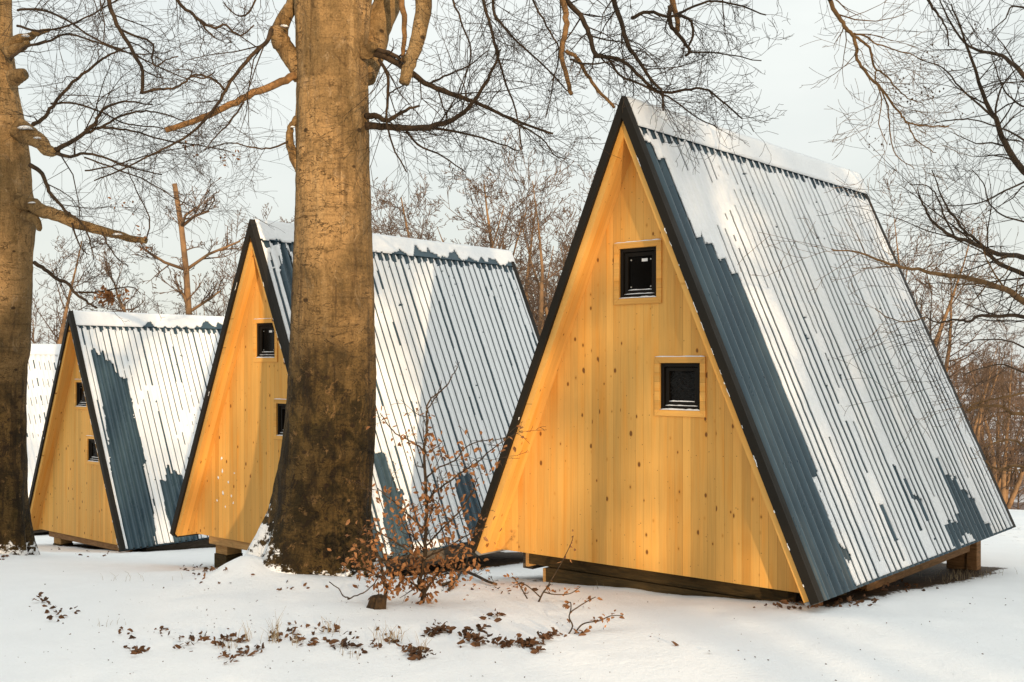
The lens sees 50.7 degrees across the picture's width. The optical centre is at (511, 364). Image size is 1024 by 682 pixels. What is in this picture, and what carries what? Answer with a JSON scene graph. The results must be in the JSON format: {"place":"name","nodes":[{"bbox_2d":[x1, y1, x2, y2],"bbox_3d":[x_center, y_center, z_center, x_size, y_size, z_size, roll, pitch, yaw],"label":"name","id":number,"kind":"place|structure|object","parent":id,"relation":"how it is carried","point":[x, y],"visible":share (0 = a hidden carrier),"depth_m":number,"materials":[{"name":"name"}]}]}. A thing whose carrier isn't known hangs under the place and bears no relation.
{"place":"outdoors","nodes":[
{"label":"outdoors","id":0,"kind":"place"},
{"bbox_2d":[0,376,1023,681],"bbox_3d":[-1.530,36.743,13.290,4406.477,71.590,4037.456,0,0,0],"label":"snowy ground","id":1,"kind":"structure","parent":0,"point":[962,630],"depth_m":7.12,"materials":[{"name":"white snow"}]},
{"bbox_2d":[31,281,50,343],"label":"bare tree","id":2,"kind":"object","parent":1,"relation":"on","point":[35,318],"visible":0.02,"depth_m":35.00,"materials":[{"name":"brown plant"}]},
{"bbox_2d":[26,344,60,532],"bbox_3d":[-9.900,1.785,24.587,3.258,4.509,4.539,0,0,41],"label":"frame cabin","id":3,"kind":"object","parent":1,"relation":"on","point":[42,362],"visible":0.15,"depth_m":23.46,"materials":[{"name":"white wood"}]},
{"bbox_2d":[38,261,118,343],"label":"bare tree","id":4,"kind":"object","parent":1,"relation":"on","point":[85,295],"visible":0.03,"depth_m":35.16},
{"bbox_2d":[31,234,135,343],"bbox_3d":[-12.683,0.374,29.638,4.024,8.510,3.247,0,0,-3],"label":"bare tree","id":5,"kind":"object","parent":1,"relation":"on","point":[62,328],"visible":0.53,"depth_m":30.09,"materials":[{"name":"brown plant"}]},
{"bbox_2d":[29,310,224,551],"bbox_3d":[-5.740,1.361,19.306,3.258,4.509,4.539,0,0,41],"label":"frame cabin","id":6,"kind":"object","parent":1,"relation":"on","point":[123,414],"visible":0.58,"depth_m":17.85,"materials":[{"name":"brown wood"}]},
{"bbox_2d":[74,379,87,409],"bbox_3d":[-7.049,0.480,17.766,0.449,0.504,0.076,0,0,41],"label":"window","id":7,"kind":"structure","parent":6,"relation":"in","point":[81,401],"depth_m":17.83,"materials":[{"name":"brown wood"}]},
{"bbox_2d":[86,435,99,464],"bbox_3d":[-6.756,1.377,17.505,0.454,0.469,0.076,0,0,41],"label":"window","id":8,"kind":"structure","parent":6,"relation":"in","point":[91,451],"depth_m":17.58,"materials":[{"name":"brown wood"}]},
{"bbox_2d":[95,278,161,312],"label":"bare tree","id":9,"kind":"object","parent":1,"relation":"on","point":[117,310],"visible":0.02,"depth_m":35.38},
{"bbox_2d":[0,0,295,555],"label":"beech tree","id":10,"kind":"object","parent":1,"relation":"on","point":[20,223],"visible":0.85,"depth_m":12.66,"materials":[{"name":"brown plant"}]},
{"bbox_2d":[94,177,244,314],"bbox_3d":[-12.982,-0.516,39.833,4.128,12.254,8.517,0,0,-42],"label":"bare tree","id":11,"kind":"object","parent":1,"relation":"on","point":[185,266],"visible":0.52,"depth_m":38.22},
{"bbox_2d":[169,272,227,315],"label":"bare tree","id":12,"kind":"object","parent":1,"relation":"on","point":[209,311],"visible":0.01,"depth_m":48.83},
{"bbox_2d":[172,207,246,315],"bbox_3d":[-10.819,-0.408,41.383,7.429,12.079,9.608,0,0,8],"label":"bare tree","id":13,"kind":"object","parent":1,"relation":"on","point":[223,283],"visible":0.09,"depth_m":39.96,"materials":[{"name":"brown plant"}]},
{"bbox_2d":[227,203,294,297],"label":"bare tree","id":14,"kind":"object","parent":1,"relation":"on","point":[267,216],"visible":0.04,"depth_m":53.99,"materials":[{"name":"brown plant"}]},
{"bbox_2d":[170,219,539,573],"bbox_3d":[-1.492,0.595,13.931,3.258,4.509,4.539,0,0,41],"label":"frame cabin","id":15,"kind":"object","parent":1,"relation":"on","point":[441,308],"visible":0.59,"depth_m":12.97,"materials":[{"name":"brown wood"}]},
{"bbox_2d":[253,318,277,361],"bbox_3d":[-2.801,-0.285,12.390,0.449,0.504,0.076,0,0,41],"label":"window","id":16,"kind":"structure","parent":15,"relation":"in","point":[267,343],"depth_m":12.42,"materials":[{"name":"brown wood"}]},
{"bbox_2d":[274,398,286,439],"bbox_3d":[-2.506,0.612,12.138,0.454,0.469,0.076,0,0,41],"label":"window","id":17,"kind":"structure","parent":15,"relation":"in","point":[281,402],"depth_m":12.23,"materials":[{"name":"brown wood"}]},
{"bbox_2d":[366,594,386,609],"bbox_3d":[-0.968,1.731,7.718,0.133,0.168,0.129,0,0,-34],"label":"stump","id":18,"kind":"object","parent":1,"relation":"on","point":[377,602],"visible":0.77,"depth_m":7.69,"materials":[{"name":"brown wood"}]},
{"bbox_2d":[240,130,564,328],"bbox_3d":[-2.442,-1.209,33.479,9.517,11.964,7.358,0,0,26],"label":"bare tree","id":19,"kind":"object","parent":1,"relation":"on","point":[510,229],"visible":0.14,"depth_m":32.36,"materials":[{"name":"brown plant"}]},
{"bbox_2d":[371,177,445,239],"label":"bare tree","id":20,"kind":"object","parent":1,"relation":"on","point":[403,212],"visible":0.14,"depth_m":47.84,"materials":[{"name":"brown plant"}]},
{"bbox_2d":[371,180,453,242],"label":"bare tree","id":21,"kind":"object","parent":1,"relation":"on","point":[392,209],"visible":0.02,"depth_m":41.72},
{"bbox_2d":[327,361,545,604],"bbox_3d":[-0.546,0.912,7.869,1.595,1.874,0.650,0,0,0],"label":"beech sapling","id":22,"kind":"object","parent":1,"relation":"on","point":[421,586],"visible":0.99,"depth_m":7.88,"materials":[{"name":"brown plant"}]},
{"bbox_2d":[426,553,497,599],"bbox_3d":[-0.550,2.073,10.585,0.610,0.768,5.020,0,0,-5],"label":"fallen branch","id":23,"kind":"object","parent":1,"relation":"on","point":[454,579],"visible":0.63,"depth_m":9.04,"materials":[{"name":"plant"}]},
{"bbox_2d":[385,170,544,321],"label":"bare tree","id":24,"kind":"object","parent":1,"relation":"on","point":[425,191],"visible":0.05,"depth_m":50.13,"materials":[{"name":"brown plant"}]},
{"bbox_2d":[371,111,579,334],"bbox_3d":[1.447,-0.996,29.683,10.352,10.635,6.969,0,0,42],"label":"bare tree","id":25,"kind":"object","parent":1,"relation":"on","point":[541,321],"visible":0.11,"depth_m":28.01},
{"bbox_2d":[426,162,548,327],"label":"bare tree","id":26,"kind":"object","parent":1,"relation":"on","point":[477,190],"visible":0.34,"depth_m":40.49,"materials":[{"name":"brown plant"}]},
{"bbox_2d":[0,547,1005,680],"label":"leaf litter","id":27,"kind":"object","parent":1,"relation":"on","point":[414,654],"visible":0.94,"depth_m":6.79,"materials":[{"name":"brown plant"}]},
{"bbox_2d":[0,0,1019,577],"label":"beech tree","id":28,"kind":"object","parent":1,"relation":"on","point":[336,56],"visible":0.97,"depth_m":9.25,"materials":[{"name":"brown plant"}]},
{"bbox_2d":[470,176,567,319],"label":"bare tree","id":29,"kind":"object","parent":1,"relation":"on","point":[535,254],"visible":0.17,"depth_m":44.98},
{"bbox_2d":[480,172,577,329],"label":"bare tree","id":30,"kind":"object","parent":1,"relation":"on","point":[546,274],"visible":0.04,"depth_m":49.40,"materials":[{"name":"brown plant"}]},
{"bbox_2d":[503,529,579,601],"bbox_3d":[0.221,1.497,8.076,0.580,0.525,0.178,0,0,0],"label":"beech seedling","id":31,"kind":"object","parent":1,"relation":"on","point":[543,592],"visible":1,"depth_m":8.03,"materials":[{"name":"brown plant"}]},
{"bbox_2d":[502,164,596,322],"bbox_3d":[2.919,-0.859,35.935,6.942,11.707,7.365,0,0,1],"label":"bare tree","id":32,"kind":"object","parent":1,"relation":"on","point":[536,263],"visible":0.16,"depth_m":34.84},
{"bbox_2d":[98,567,1016,659],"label":"dry grass","id":33,"kind":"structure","parent":1,"relation":"on","point":[393,637],"depth_m":6.80,"materials":[{"name":"brown plant"}]},
{"bbox_2d":[562,596,601,633],"bbox_3d":[0.411,1.601,6.936,0.304,0.235,0.165,0,0,34],"label":"beech seedling","id":34,"kind":"object","parent":1,"relation":"on","point":[566,606],"visible":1,"depth_m":6.92,"materials":[{"name":"brown plant"}]},
{"bbox_2d":[574,610,624,633],"bbox_3d":[0.571,1.655,6.920,0.360,0.127,0.142,0,0,-26],"label":"beech seedling","id":35,"kind":"object","parent":1,"relation":"on","point":[606,618],"visible":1,"depth_m":6.93,"materials":[{"name":"brown plant"}]},
{"bbox_2d":[469,95,1015,605],"bbox_3d":[2.324,0.055,10.130,3.258,4.329,4.539,0,0,41],"label":"frame cabin","id":36,"kind":"object","parent":1,"relation":"on","point":[689,395],"visible":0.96,"depth_m":8.74,"materials":[{"name":"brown wood"}]},
{"bbox_2d":[614,239,661,304],"bbox_3d":[1.015,-0.735,8.589,0.449,0.504,0.076,0,0,41],"label":"window","id":37,"kind":"structure","parent":36,"relation":"in","point":[640,268],"depth_m":8.59,"materials":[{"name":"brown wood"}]},
{"bbox_2d":[654,355,705,416],"bbox_3d":[1.310,0.162,8.338,0.454,0.469,0.076,0,0,41],"label":"window","id":38,"kind":"structure","parent":36,"relation":"in","point":[683,378],"depth_m":8.34,"materials":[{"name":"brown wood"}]},
{"bbox_2d":[739,0,1023,488],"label":"beech tree","id":39,"kind":"object","parent":1,"relation":"on","point":[987,250],"visible":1,"depth_m":8.62,"materials":[{"name":"brown plant"}]},
{"bbox_2d":[882,170,1011,430],"bbox_3d":[13.280,-0.773,38.548,7.644,12.150,7.205,0,0,-16],"label":"bare tree","id":40,"kind":"object","parent":1,"relation":"on","point":[928,292],"visible":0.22,"depth_m":37.67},
{"bbox_2d":[917,248,1010,413],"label":"bare tree","id":41,"kind":"object","parent":1,"relation":"on","point":[947,358],"visible":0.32,"depth_m":56.84,"materials":[{"name":"brown plant"}]},
{"bbox_2d":[944,354,1023,509],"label":"wood","id":42,"kind":"object","parent":1,"relation":"on","point":[1013,384],"visible":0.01,"depth_m":153.39,"materials":[{"name":"brown plant"}]},
{"bbox_2d":[957,322,1023,508],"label":"bare tree","id":43,"kind":"object","parent":1,"relation":"on","point":[1003,482],"visible":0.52,"depth_m":51.56,"materials":[{"name":"brown plant"}]},
{"bbox_2d":[957,301,1023,482],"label":"bare tree","id":44,"kind":"object","parent":1,"relation":"on","point":[978,422],"visible":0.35,"depth_m":31.36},
{"bbox_2d":[1001,403,1023,470],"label":"bare tree","id":45,"kind":"object","parent":1,"relation":"on","point":[1020,431],"visible":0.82,"depth_m":47.10,"materials":[{"name":"brown plant"}]},
{"bbox_2d":[12,0,1023,375],"label":"sky","id":46,"kind":"structure","parent":0,"point":[808,117],"materials":[{"name":"white"}]}
]}

